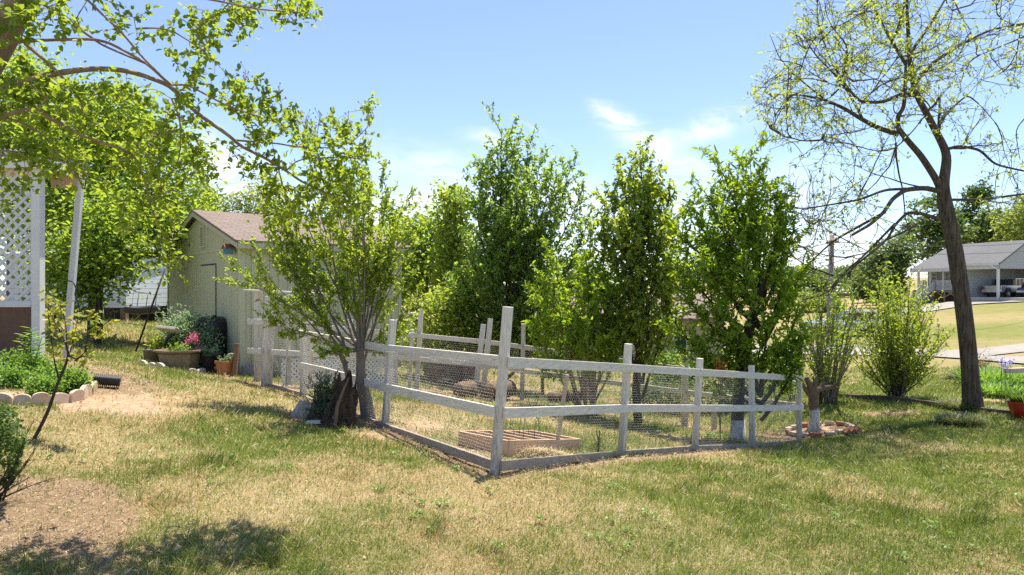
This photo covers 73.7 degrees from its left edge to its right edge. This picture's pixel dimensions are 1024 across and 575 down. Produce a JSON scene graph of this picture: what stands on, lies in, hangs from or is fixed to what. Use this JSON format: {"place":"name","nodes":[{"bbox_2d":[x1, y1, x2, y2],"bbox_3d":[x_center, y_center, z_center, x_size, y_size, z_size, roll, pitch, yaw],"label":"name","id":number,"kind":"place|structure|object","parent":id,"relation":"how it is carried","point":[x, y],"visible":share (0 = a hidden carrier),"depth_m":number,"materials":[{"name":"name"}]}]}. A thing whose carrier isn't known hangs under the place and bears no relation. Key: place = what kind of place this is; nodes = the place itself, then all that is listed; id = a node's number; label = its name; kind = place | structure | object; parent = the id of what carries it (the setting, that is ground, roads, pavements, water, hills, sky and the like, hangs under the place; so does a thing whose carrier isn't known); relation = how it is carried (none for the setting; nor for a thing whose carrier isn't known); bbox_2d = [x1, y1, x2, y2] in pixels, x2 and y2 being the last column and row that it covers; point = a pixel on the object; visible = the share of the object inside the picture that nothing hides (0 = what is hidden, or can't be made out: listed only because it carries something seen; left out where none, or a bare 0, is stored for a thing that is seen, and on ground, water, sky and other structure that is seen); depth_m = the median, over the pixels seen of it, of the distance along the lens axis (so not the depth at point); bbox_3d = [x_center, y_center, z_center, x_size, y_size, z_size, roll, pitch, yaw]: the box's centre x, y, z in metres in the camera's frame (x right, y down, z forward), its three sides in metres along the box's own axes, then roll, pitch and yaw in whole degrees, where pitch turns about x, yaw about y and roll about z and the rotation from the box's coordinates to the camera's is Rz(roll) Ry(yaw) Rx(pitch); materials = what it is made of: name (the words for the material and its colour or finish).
{"place":"outdoors","nodes":[
{"label":"outdoors","id":0,"kind":"place"},
{"bbox_2d":[0,278,1023,574],"bbox_3d":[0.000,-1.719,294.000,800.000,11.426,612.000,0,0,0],"label":"ground","id":1,"kind":"structure","parent":0,"point":[998,324],"depth_m":6.67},
{"bbox_2d":[0,357,35,388],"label":"herb","id":2,"kind":"object","parent":1,"relation":"on","point":[10,376],"visible":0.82,"depth_m":9.52,"materials":[{"name":"green plant"}]},
{"bbox_2d":[0,346,35,369],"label":"herb","id":3,"kind":"object","parent":1,"relation":"on","point":[12,356],"visible":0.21,"depth_m":10.05,"materials":[{"name":"green plant"}]},
{"bbox_2d":[14,394,30,405],"bbox_3d":[-6.274,1.469,8.754,0.180,0.211,0.075,0,0,-29],"label":"edging stone","id":4,"kind":"object","parent":1,"relation":"on","point":[23,398],"visible":0.69,"depth_m":8.73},
{"bbox_2d":[0,402,55,500],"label":"shrub","id":5,"kind":"object","parent":1,"relation":"on","point":[12,464],"visible":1,"depth_m":5.38,"materials":[{"name":"green plant"}]},
{"bbox_2d":[0,347,62,377],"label":"herb","id":6,"kind":"object","parent":1,"relation":"on","point":[44,364],"visible":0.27,"depth_m":10.04,"materials":[{"name":"green plant"}]},
{"bbox_2d":[15,326,49,374],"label":"lily","id":7,"kind":"object","parent":1,"relation":"on","point":[30,350],"visible":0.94,"depth_m":9.90,"materials":[{"name":"green plant"}]},
{"bbox_2d":[0,44,66,295],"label":"tree","id":8,"kind":"object","parent":1,"relation":"on","point":[7,263],"visible":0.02,"depth_m":29.87,"materials":[{"name":"green plant"}]},
{"bbox_2d":[31,392,50,405],"bbox_3d":[-6.107,1.473,8.854,0.081,0.234,0.203,0,0,44],"label":"edging stone","id":9,"kind":"object","parent":1,"relation":"on","point":[39,397],"visible":0.68,"depth_m":8.82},
{"bbox_2d":[0,149,89,358],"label":"porch","id":10,"kind":"object","parent":1,"relation":"on","point":[16,313],"visible":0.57,"depth_m":11.00,"materials":[{"name":"wood"}]},
{"bbox_2d":[15,366,78,396],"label":"herb","id":11,"kind":"object","parent":1,"relation":"on","point":[42,382],"visible":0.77,"depth_m":9.21,"materials":[{"name":"green plant"}]},
{"bbox_2d":[25,356,80,392],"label":"herb","id":12,"kind":"object","parent":1,"relation":"on","point":[50,369],"visible":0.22,"depth_m":9.54,"materials":[{"name":"green plant"}]},
{"bbox_2d":[51,393,68,403],"bbox_3d":[-5.989,1.498,9.037,0.079,0.209,0.220,0,0,36],"label":"edging stone","id":13,"kind":"object","parent":1,"relation":"on","point":[62,398],"visible":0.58,"depth_m":9.04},
{"bbox_2d":[30,286,118,441],"bbox_3d":[-4.728,0.810,7.412,1.054,1.686,0.462,0,0,0],"label":"rose bush","id":14,"kind":"object","parent":1,"relation":"on","point":[55,326],"visible":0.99,"depth_m":7.36,"materials":[{"name":"green plant"}]},
{"bbox_2d":[56,363,96,394],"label":"herb","id":15,"kind":"object","parent":1,"relation":"on","point":[74,377],"visible":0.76,"depth_m":9.52,"materials":[{"name":"green plant"}]},
{"bbox_2d":[69,389,83,402],"bbox_3d":[-5.893,1.483,9.235,0.068,0.211,0.237,0,0,5],"label":"edging stone","id":16,"kind":"object","parent":1,"relation":"on","point":[75,395],"visible":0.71,"depth_m":9.20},
{"bbox_2d":[1,246,166,321],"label":"house","id":17,"kind":"structure","parent":1,"relation":"on","point":[132,297],"depth_m":24.87,"materials":[{"name":"white siding"},{"name":"grey shingle"},{"name":"dark brick"}]},
{"bbox_2d":[2,157,176,345],"bbox_3d":[-10.309,-0.780,16.567,3.955,4.571,3.204,0,0,0],"label":"tree","id":18,"kind":"object","parent":1,"relation":"on","point":[113,243],"visible":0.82,"depth_m":16.25,"materials":[{"name":"green plant"}]},
{"bbox_2d":[92,373,120,386],"bbox_3d":[-6.081,1.390,10.245,0.381,0.228,0.178,0,0,-25],"label":"drain pipe","id":19,"kind":"object","parent":1,"relation":"on","point":[108,380],"visible":0.92,"depth_m":10.19,"materials":[{"name":"black plastic"}]},
{"bbox_2d":[0,23,230,337],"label":"tree","id":20,"kind":"object","parent":1,"relation":"on","point":[118,135],"visible":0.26,"depth_m":18.20,"materials":[{"name":"green plant"}]},
{"bbox_2d":[124,305,159,313],"bbox_3d":[-12.731,0.756,23.500,1.148,0.346,0.285,0,0,0],"label":"drain pipe","id":21,"kind":"object","parent":1,"relation":"on","point":[128,309],"visible":0.91,"depth_m":23.39,"materials":[{"name":"black plastic"}]},
{"bbox_2d":[119,306,166,321],"bbox_3d":[-13.791,0.676,26.940,3.309,1.648,0.160,0,0,0],"label":"wooden fence","id":22,"kind":"object","parent":1,"relation":"on","point":[152,316],"visible":0.02,"depth_m":27.00,"materials":[{"name":"wood"}]},
{"bbox_2d":[135,268,165,351],"bbox_3d":[-8.595,0.532,16.241,0.072,1.985,0.706,0,0,41],"label":"metal pole","id":23,"kind":"object","parent":1,"relation":"on","point":[148,315],"visible":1,"depth_m":16.21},
{"bbox_2d":[142,337,164,362],"bbox_3d":[-7.843,1.357,14.919,0.430,0.571,0.582,0,0,-44],"label":"planter","id":24,"kind":"object","parent":1,"relation":"on","point":[148,353],"visible":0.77,"depth_m":14.75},
{"bbox_2d":[155,325,180,348],"bbox_3d":[-7.321,1.188,14.550,0.428,0.782,0.276,0,0,0],"label":"bird bath","id":25,"kind":"object","parent":1,"relation":"on","point":[168,329],"visible":0.86,"depth_m":14.55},
{"bbox_2d":[152,341,202,370],"bbox_3d":[-6.819,1.409,14.000,0.999,0.637,0.734,0,0,0],"label":"planter","id":26,"kind":"object","parent":1,"relation":"on","point":[187,357],"visible":0.98,"depth_m":13.80,"materials":[{"name":"ceramic"}]},
{"bbox_2d":[154,302,229,367],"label":"shrub","id":27,"kind":"object","parent":26,"relation":"in","point":[184,326],"visible":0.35,"depth_m":14.84,"materials":[{"name":"green plant"}]},
{"bbox_2d":[141,176,227,257],"bbox_3d":[-14.773,-1.740,30.053,4.910,6.611,3.621,0,0,0],"label":"tree","id":28,"kind":"object","parent":1,"relation":"on","point":[204,204],"visible":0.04,"depth_m":29.97,"materials":[{"name":"green plant"}]},
{"bbox_2d":[0,0,381,286],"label":"crepe myrtle","id":29,"kind":"object","parent":1,"relation":"on","point":[17,17],"visible":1,"depth_m":4.98,"materials":[{"name":"green plant"}]},
{"bbox_2d":[186,175,231,211],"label":"tree","id":30,"kind":"object","parent":1,"relation":"on","point":[222,200],"visible":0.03,"depth_m":35.99,"materials":[{"name":"green plant"}]},
{"bbox_2d":[199,344,220,370],"bbox_3d":[-6.227,1.431,14.100,0.408,0.555,0.408,0,0,-20],"label":"planter","id":31,"kind":"object","parent":1,"relation":"on","point":[209,357],"visible":0.98,"depth_m":13.96,"materials":[{"name":"black plastic"}]},
{"bbox_2d":[196,315,226,365],"bbox_3d":[-6.750,1.184,15.350,0.730,1.145,0.730,0,0,0],"label":"barrel","id":32,"kind":"object","parent":1,"relation":"on","point":[218,323],"visible":0.47,"depth_m":15.13,"materials":[{"name":"black plastic"}]},
{"bbox_2d":[214,353,232,375],"bbox_3d":[-5.826,1.568,13.896,0.356,0.457,0.290,0,0,13],"label":"planter","id":33,"kind":"object","parent":1,"relation":"on","point":[223,366],"visible":0.96,"depth_m":13.80,"materials":[{"name":"ceramic"}]},
{"bbox_2d":[232,343,239,375],"bbox_3d":[-5.635,1.468,13.925,0.116,0.666,0.124,0,0,0],"label":"wooden stake","id":34,"kind":"object","parent":1,"relation":"on","point":[235,360],"visible":1,"depth_m":13.89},
{"bbox_2d":[218,182,259,212],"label":"tree","id":35,"kind":"object","parent":1,"relation":"on","point":[238,207],"visible":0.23,"depth_m":39.71,"materials":[{"name":"green plant"}]},
{"bbox_2d":[233,171,284,214],"bbox_3d":[-14.698,-2.533,39.916,3.588,8.813,3.174,0,0,18],"label":"tree","id":36,"kind":"object","parent":1,"relation":"on","point":[249,209],"visible":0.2,"depth_m":39.62,"materials":[{"name":"green plant"}]},
{"bbox_2d":[243,289,326,394],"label":"garden gate","id":37,"kind":"structure","parent":1,"relation":"on","point":[263,351],"depth_m":13.05,"materials":[{"name":"white wood"}]},
{"bbox_2d":[160,210,411,374],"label":"shed","id":38,"kind":"structure","parent":1,"relation":"on","point":[210,233],"depth_m":15.95,"materials":[{"name":"beige"}]},
{"bbox_2d":[188,265,200,318],"bbox_3d":[-8.096,0.614,17.406,0.020,2.328,1.235,0,0,-39],"label":"door","id":39,"kind":"structure","parent":38,"relation":"in","point":[194,272],"depth_m":17.36,"materials":[{"name":"wood"}]},
{"bbox_2d":[201,264,216,316],"bbox_3d":[-7.301,0.608,16.422,0.025,2.340,1.265,0,0,-39],"label":"door","id":40,"kind":"structure","parent":38,"relation":"in","point":[208,271],"depth_m":16.39,"materials":[{"name":"beige metal"}]},
{"bbox_2d":[290,399,310,418],"bbox_3d":[-3.071,1.797,10.027,0.339,0.306,0.160,0,0,0],"label":"rock","id":41,"kind":"object","parent":1,"relation":"on","point":[298,411],"visible":0.59,"depth_m":9.97,"materials":[{"name":"stone"}]},
{"bbox_2d":[300,369,341,414],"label":"juniper","id":42,"kind":"object","parent":1,"relation":"on","point":[323,395],"visible":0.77,"depth_m":9.62,"materials":[{"name":"green plant"}]},
{"bbox_2d":[213,124,429,420],"bbox_3d":[-2.851,-0.036,10.734,3.035,4.433,2.216,0,0,25],"label":"rose of sharon","id":43,"kind":"object","parent":1,"relation":"on","point":[376,266],"visible":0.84,"depth_m":10.40,"materials":[{"name":"green plant"}]},
{"bbox_2d":[305,369,358,428],"bbox_3d":[-2.581,1.576,9.670,0.680,0.802,0.573,0,0,-36],"label":"rotten stump","id":44,"kind":"object","parent":1,"relation":"on","point":[345,391],"visible":0.81,"depth_m":9.58,"materials":[{"name":"wood"}]},
{"bbox_2d":[273,320,418,387],"bbox_3d":[-3.415,1.494,14.453,0.159,1.754,3.723,0,0,43],"label":"garden fence","id":45,"kind":"object","parent":1,"relation":"on","point":[310,328],"visible":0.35,"depth_m":14.35,"materials":[{"name":"white wood"}]},
{"bbox_2d":[297,319,499,468],"bbox_3d":[-1.932,1.316,10.054,0.332,1.695,6.291,0,0,-37],"label":"garden fence","id":46,"kind":"object","parent":1,"relation":"on","point":[390,349],"visible":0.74,"depth_m":9.05,"materials":[{"name":"white wood"}]},
{"bbox_2d":[385,194,473,347],"bbox_3d":[-3.181,-0.371,23.948,4.484,5.693,3.366,0,0,0],"label":"tree","id":47,"kind":"object","parent":1,"relation":"on","point":[416,279],"visible":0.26,"depth_m":23.50,"materials":[{"name":"green plant"}]},
{"bbox_2d":[423,362,462,385],"bbox_3d":[-1.718,2.233,17.535,1.187,0.532,1.298,0,0,0],"label":"sawn stump","id":48,"kind":"object","parent":1,"relation":"on","point":[449,378],"visible":0.52,"depth_m":17.24,"materials":[{"name":"wood"}]},
{"bbox_2d":[416,175,484,351],"bbox_3d":[-1.851,-0.552,22.014,2.493,6.044,2.438,0,0,0],"label":"vine covered tree","id":49,"kind":"object","parent":1,"relation":"on","point":[451,247],"visible":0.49,"depth_m":21.66,"materials":[{"name":"green plant"}]},
{"bbox_2d":[402,272,523,376],"bbox_3d":[-1.392,1.097,18.234,3.802,3.054,2.437,0,0,0],"label":"shrub","id":50,"kind":"object","parent":1,"relation":"on","point":[445,318],"visible":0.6,"depth_m":17.87,"materials":[{"name":"green plant"}]},
{"bbox_2d":[453,380,476,397],"bbox_3d":[-1.009,2.260,15.160,0.524,0.380,0.390,0,0,-44],"label":"log","id":51,"kind":"object","parent":1,"relation":"on","point":[468,387],"visible":0.79,"depth_m":15.03,"materials":[{"name":"wood"}]},
{"bbox_2d":[462,365,474,380],"bbox_3d":[-1.121,2.267,17.281,0.352,0.612,0.394,0,0,37],"label":"sawn stump","id":52,"kind":"object","parent":1,"relation":"on","point":[467,374],"visible":0.44,"depth_m":17.17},
{"bbox_2d":[474,324,485,395],"bbox_3d":[-0.748,1.665,15.522,0.391,1.671,0.141,0,0,-39],"label":"leaning post","id":53,"kind":"object","parent":1,"relation":"on","point":[481,343],"visible":0.72,"depth_m":15.50,"materials":[{"name":"white wood"}]},
{"bbox_2d":[480,318,492,397],"bbox_3d":[-0.583,1.646,15.522,0.384,1.881,0.142,0,0,-40],"label":"leaning post","id":54,"kind":"object","parent":1,"relation":"on","point":[488,339],"visible":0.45,"depth_m":15.50,"materials":[{"name":"white wood"}]},
{"bbox_2d":[481,380,516,398],"bbox_3d":[-0.303,2.297,15.292,0.413,0.409,0.868,0,0,40],"label":"log","id":55,"kind":"object","parent":1,"relation":"on","point":[510,388],"visible":0.52,"depth_m":15.04,"materials":[{"name":"wood"}]},
{"bbox_2d":[0,357,1000,574],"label":"dry stalks","id":56,"kind":"object","parent":1,"relation":"on","point":[248,457],"visible":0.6,"depth_m":6.08,"materials":[{"name":"plant"}]},
{"bbox_2d":[0,351,1021,574],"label":"fallen leaves","id":57,"kind":"object","parent":1,"relation":"on","point":[404,483],"visible":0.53,"depth_m":6.47,"materials":[{"name":"brown plant"}]},
{"bbox_2d":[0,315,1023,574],"bbox_3d":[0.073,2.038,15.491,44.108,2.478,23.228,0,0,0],"label":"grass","id":58,"kind":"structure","parent":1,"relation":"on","point":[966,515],"depth_m":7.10,"materials":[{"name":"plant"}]},
{"bbox_2d":[0,330,1023,574],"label":"dry thatch","id":59,"kind":"object","parent":1,"relation":"on","point":[406,482],"visible":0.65,"depth_m":6.84,"materials":[{"name":"plant"}]},
{"bbox_2d":[3,354,1023,574],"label":"weeds","id":60,"kind":"object","parent":1,"relation":"on","point":[586,533],"visible":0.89,"depth_m":6.70,"materials":[{"name":"green plant"}]},
{"bbox_2d":[458,430,580,456],"bbox_3d":[0.122,2.159,9.375,0.881,0.490,1.554,0,0,44],"label":"raised bed","id":61,"kind":"object","parent":1,"relation":"on","point":[553,442],"visible":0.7,"depth_m":9.06,"materials":[{"name":"brown wood"}]},
{"bbox_2d":[556,374,568,438],"bbox_3d":[0.685,1.687,9.350,0.190,0.989,0.035,0,0,0],"label":"garden stake","id":62,"kind":"object","parent":61,"relation":"in","point":[565,385],"visible":0.6,"depth_m":9.33,"materials":[{"name":"wood"}]},
{"bbox_2d":[442,101,600,379],"bbox_3d":[0.257,-1.068,18.252,4.358,7.732,2.468,0,0,0],"label":"pear tree","id":63,"kind":"object","parent":1,"relation":"on","point":[511,251],"visible":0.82,"depth_m":17.99,"materials":[{"name":"green plant"}]},
{"bbox_2d":[493,265,581,393],"bbox_3d":[0.853,1.169,18.002,2.839,3.554,2.181,0,0,25],"label":"shrub","id":64,"kind":"object","parent":1,"relation":"on","point":[527,339],"visible":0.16,"depth_m":17.77,"materials":[{"name":"green plant"}]},
{"bbox_2d":[515,444,581,462],"bbox_3d":[0.396,2.151,8.748,1.032,0.316,0.528,0,0,0],"label":"straw heap","id":65,"kind":"object","parent":1,"relation":"on","point":[542,452],"visible":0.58,"depth_m":8.69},
{"bbox_2d":[547,389,579,402],"bbox_3d":[1.215,2.479,15.602,0.859,0.258,0.266,0,0,-30],"label":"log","id":66,"kind":"object","parent":1,"relation":"on","point":[552,397],"visible":0.52,"depth_m":15.41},
{"bbox_2d":[521,218,632,415],"bbox_3d":[1.507,0.616,14.889,2.663,4.358,2.290,0,0,0],"label":"peach bush","id":67,"kind":"object","parent":1,"relation":"on","point":[593,303],"visible":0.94,"depth_m":14.76,"materials":[{"name":"green plant"}]},
{"bbox_2d":[401,303,802,429],"bbox_3d":[1.852,1.936,15.616,8.823,3.148,1.194,0,0,9],"label":"garden fence","id":68,"kind":"object","parent":1,"relation":"on","point":[522,346],"visible":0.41,"depth_m":15.71,"materials":[{"name":"white wood"}]},
{"bbox_2d":[523,294,733,366],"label":"house","id":69,"kind":"structure","parent":1,"relation":"on","point":[685,321],"depth_m":27.00,"materials":[{"name":"beige"}]},
{"bbox_2d":[672,334,687,356],"bbox_3d":[6.645,2.304,26.974,0.595,0.911,0.048,0,0,0],"label":"window","id":70,"kind":"structure","parent":69,"relation":"in","point":[683,341],"depth_m":26.98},
{"bbox_2d":[581,135,691,423],"bbox_3d":[2.774,-0.132,14.991,2.395,6.435,1.976,0,0,-24],"label":"pear tree","id":71,"kind":"object","parent":1,"relation":"on","point":[633,223],"visible":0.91,"depth_m":14.68,"materials":[{"name":"green plant"}]},
{"bbox_2d":[489,306,803,474],"bbox_3d":[2.826,1.795,10.979,0.497,3.176,9.303,0,0,42],"label":"garden fence","id":72,"kind":"object","parent":1,"relation":"on","point":[623,408],"visible":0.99,"depth_m":9.84,"materials":[{"name":"white wood"}]},
{"bbox_2d":[649,348,704,401],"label":"shrub","id":73,"kind":"object","parent":1,"relation":"on","point":[664,358],"visible":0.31,"depth_m":18.38,"materials":[{"name":"green plant"}]},
{"bbox_2d":[644,251,750,299],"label":"tree","id":74,"kind":"object","parent":1,"relation":"on","point":[703,283],"visible":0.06,"depth_m":88.97,"materials":[{"name":"green plant"}]},
{"bbox_2d":[618,369,779,415],"bbox_3d":[4.730,2.705,17.482,4.078,1.807,1.762,0,0,0],"label":"shrub","id":75,"kind":"object","parent":1,"relation":"on","point":[649,395],"visible":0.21,"depth_m":17.34,"materials":[{"name":"green plant"}]},
{"bbox_2d":[715,358,727,435],"bbox_3d":[4.034,2.156,13.205,0.292,1.632,0.179,0,0,0],"label":"stake","id":76,"kind":"object","parent":1,"relation":"on","point":[722,367],"visible":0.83,"depth_m":13.20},
{"bbox_2d":[654,130,822,441],"bbox_3d":[4.500,0.008,13.675,3.019,6.316,2.010,0,0,-24],"label":"peach tree","id":77,"kind":"object","parent":1,"relation":"on","point":[753,229],"visible":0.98,"depth_m":13.46,"materials":[{"name":"green plant"}]},
{"bbox_2d":[779,270,849,297],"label":"tree","id":78,"kind":"object","parent":1,"relation":"on","point":[811,284],"visible":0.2,"depth_m":118.43,"materials":[{"name":"green plant"}]},
{"bbox_2d":[802,377,834,432],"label":"pruned tree","id":79,"kind":"object","parent":1,"relation":"on","point":[812,391],"visible":0.94,"depth_m":14.75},
{"bbox_2d":[792,287,850,312],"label":"tree","id":80,"kind":"object","parent":1,"relation":"on","point":[800,300],"visible":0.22,"depth_m":69.30,"materials":[{"name":"green plant"}]},
{"bbox_2d":[791,269,878,404],"bbox_3d":[8.018,1.258,17.239,2.088,3.473,3.473,0,0,26],"label":"crepe myrtle","id":81,"kind":"object","parent":1,"relation":"on","point":[821,359],"visible":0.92,"depth_m":17.02,"materials":[{"name":"green plant"}]},
{"bbox_2d":[819,259,864,285],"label":"tree","id":82,"kind":"object","parent":1,"relation":"on","point":[840,268],"visible":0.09,"depth_m":138.45,"materials":[{"name":"green plant"}]},
{"bbox_2d":[804,310,884,335],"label":"car","id":83,"kind":"object","parent":1,"relation":"on","point":[855,317],"visible":0.19,"depth_m":40.03,"materials":[{"name":"silver metal"}]},
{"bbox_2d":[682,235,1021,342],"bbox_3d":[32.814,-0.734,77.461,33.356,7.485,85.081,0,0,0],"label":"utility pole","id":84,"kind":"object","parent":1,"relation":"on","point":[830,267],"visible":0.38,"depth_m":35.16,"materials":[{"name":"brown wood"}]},
{"bbox_2d":[839,265,887,302],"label":"tree","id":85,"kind":"object","parent":1,"relation":"on","point":[861,294],"visible":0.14,"depth_m":89.45,"materials":[{"name":"green plant"}]},
{"bbox_2d":[838,393,888,400],"bbox_3d":[9.218,2.901,17.955,1.255,0.205,0.120,0,0,33],"label":"landscape timber","id":86,"kind":"object","parent":1,"relation":"on","point":[865,397],"visible":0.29,"depth_m":17.85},
{"bbox_2d":[740,0,1023,410],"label":"ash tree","id":87,"kind":"object","parent":1,"relation":"on","point":[971,392],"visible":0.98,"depth_m":15.48,"materials":[{"name":"green plant"}]},
{"bbox_2d":[843,231,920,304],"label":"tree","id":88,"kind":"object","parent":1,"relation":"on","point":[896,259],"visible":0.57,"depth_m":73.26,"materials":[{"name":"green plant"}]},
{"bbox_2d":[838,254,954,396],"bbox_3d":[10.271,1.053,18.190,4.148,3.872,2.738,0,0,-33],"label":"rose of sharon","id":89,"kind":"object","parent":1,"relation":"on","point":[896,354],"visible":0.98,"depth_m":17.77,"materials":[{"name":"green plant"}]},
{"bbox_2d":[889,396,940,407],"bbox_3d":[10.088,2.871,17.070,0.120,0.172,1.254,0,0,-32],"label":"landscape timber","id":90,"kind":"object","parent":1,"relation":"on","point":[920,401],"visible":0.45,"depth_m":17.01,"materials":[{"name":"wood"}]},
{"bbox_2d":[885,192,980,262],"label":"tree","id":91,"kind":"object","parent":1,"relation":"on","point":[935,244],"visible":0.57,"depth_m":96.87,"materials":[{"name":"green plant"}]},
{"bbox_2d":[931,397,988,410],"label":"mondo grass","id":92,"kind":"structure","parent":1,"relation":"on","point":[944,404],"depth_m":16.19,"materials":[{"name":"green plant"}]},
{"bbox_2d":[927,410,997,426],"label":"mondo grass","id":93,"kind":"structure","parent":1,"relation":"on","point":[958,419],"depth_m":14.40,"materials":[{"name":"green plant"}]},
{"bbox_2d":[910,240,1023,304],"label":"house","id":94,"kind":"structure","parent":1,"relation":"on","point":[994,266],"depth_m":71.72,"materials":[{"name":"grey"}]},
{"bbox_2d":[981,278,1023,296],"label":"pickup truck","id":95,"kind":"object","parent":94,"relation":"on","point":[1009,287],"visible":0.91,"depth_m":70.09,"materials":[{"name":"silver metal"}]},
{"bbox_2d":[941,346,999,379],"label":"shrub","id":96,"kind":"object","parent":1,"relation":"on","point":[979,361],"visible":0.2,"depth_m":23.17,"materials":[{"name":"green plant"}]},
{"bbox_2d":[956,176,1001,240],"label":"tree","id":97,"kind":"object","parent":1,"relation":"on","point":[973,191],"visible":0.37,"depth_m":103.34,"materials":[{"name":"green plant"}]},
{"bbox_2d":[959,379,1012,397],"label":"iris","id":98,"kind":"object","parent":1,"relation":"on","point":[985,388],"visible":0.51,"depth_m":18.74,"materials":[{"name":"green plant"}]},
{"bbox_2d":[959,364,1023,386],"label":"iris","id":99,"kind":"object","parent":1,"relation":"on","point":[986,379],"visible":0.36,"depth_m":20.61,"materials":[{"name":"green plant"}]},
{"bbox_2d":[960,204,1023,243],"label":"tree","id":100,"kind":"object","parent":1,"relation":"on","point":[983,233],"visible":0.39,"depth_m":98.78,"materials":[{"name":"green plant"}]},
{"bbox_2d":[981,378,1023,395],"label":"iris","id":101,"kind":"object","parent":1,"relation":"on","point":[1020,387],"visible":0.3,"depth_m":19.17,"materials":[{"name":"green plant"}]},
{"bbox_2d":[989,196,1023,241],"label":"tree","id":102,"kind":"object","parent":1,"relation":"on","point":[1009,233],"visible":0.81,"depth_m":92.22,"materials":[{"name":"green plant"}]},
{"bbox_2d":[998,388,1023,418],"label":"planter","id":103,"kind":"object","parent":1,"relation":"on","point":[1015,402],"visible":0.99,"depth_m":15.13,"materials":[{"name":"red ceramic"}]},
{"bbox_2d":[0,0,1023,290],"label":"sky","id":104,"kind":"structure","parent":0,"point":[598,78],"materials":[{"name":"blue"}]},
{"bbox_2d":[724,343,1023,355],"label":"road","id":105,"kind":"structure","parent":0,"point":[1004,349],"depth_m":31.72,"materials":[{"name":"asphalt"}]},
{"bbox_2d":[902,300,1019,313],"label":"driveway","id":106,"kind":"structure","parent":0,"point":[949,304],"depth_m":66.95,"materials":[{"name":"concrete"}]},
{"bbox_2d":[932,355,1023,362],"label":"road","id":107,"kind":"structure","parent":0,"point":[1019,359],"depth_m":29.10,"materials":[{"name":"concrete"}]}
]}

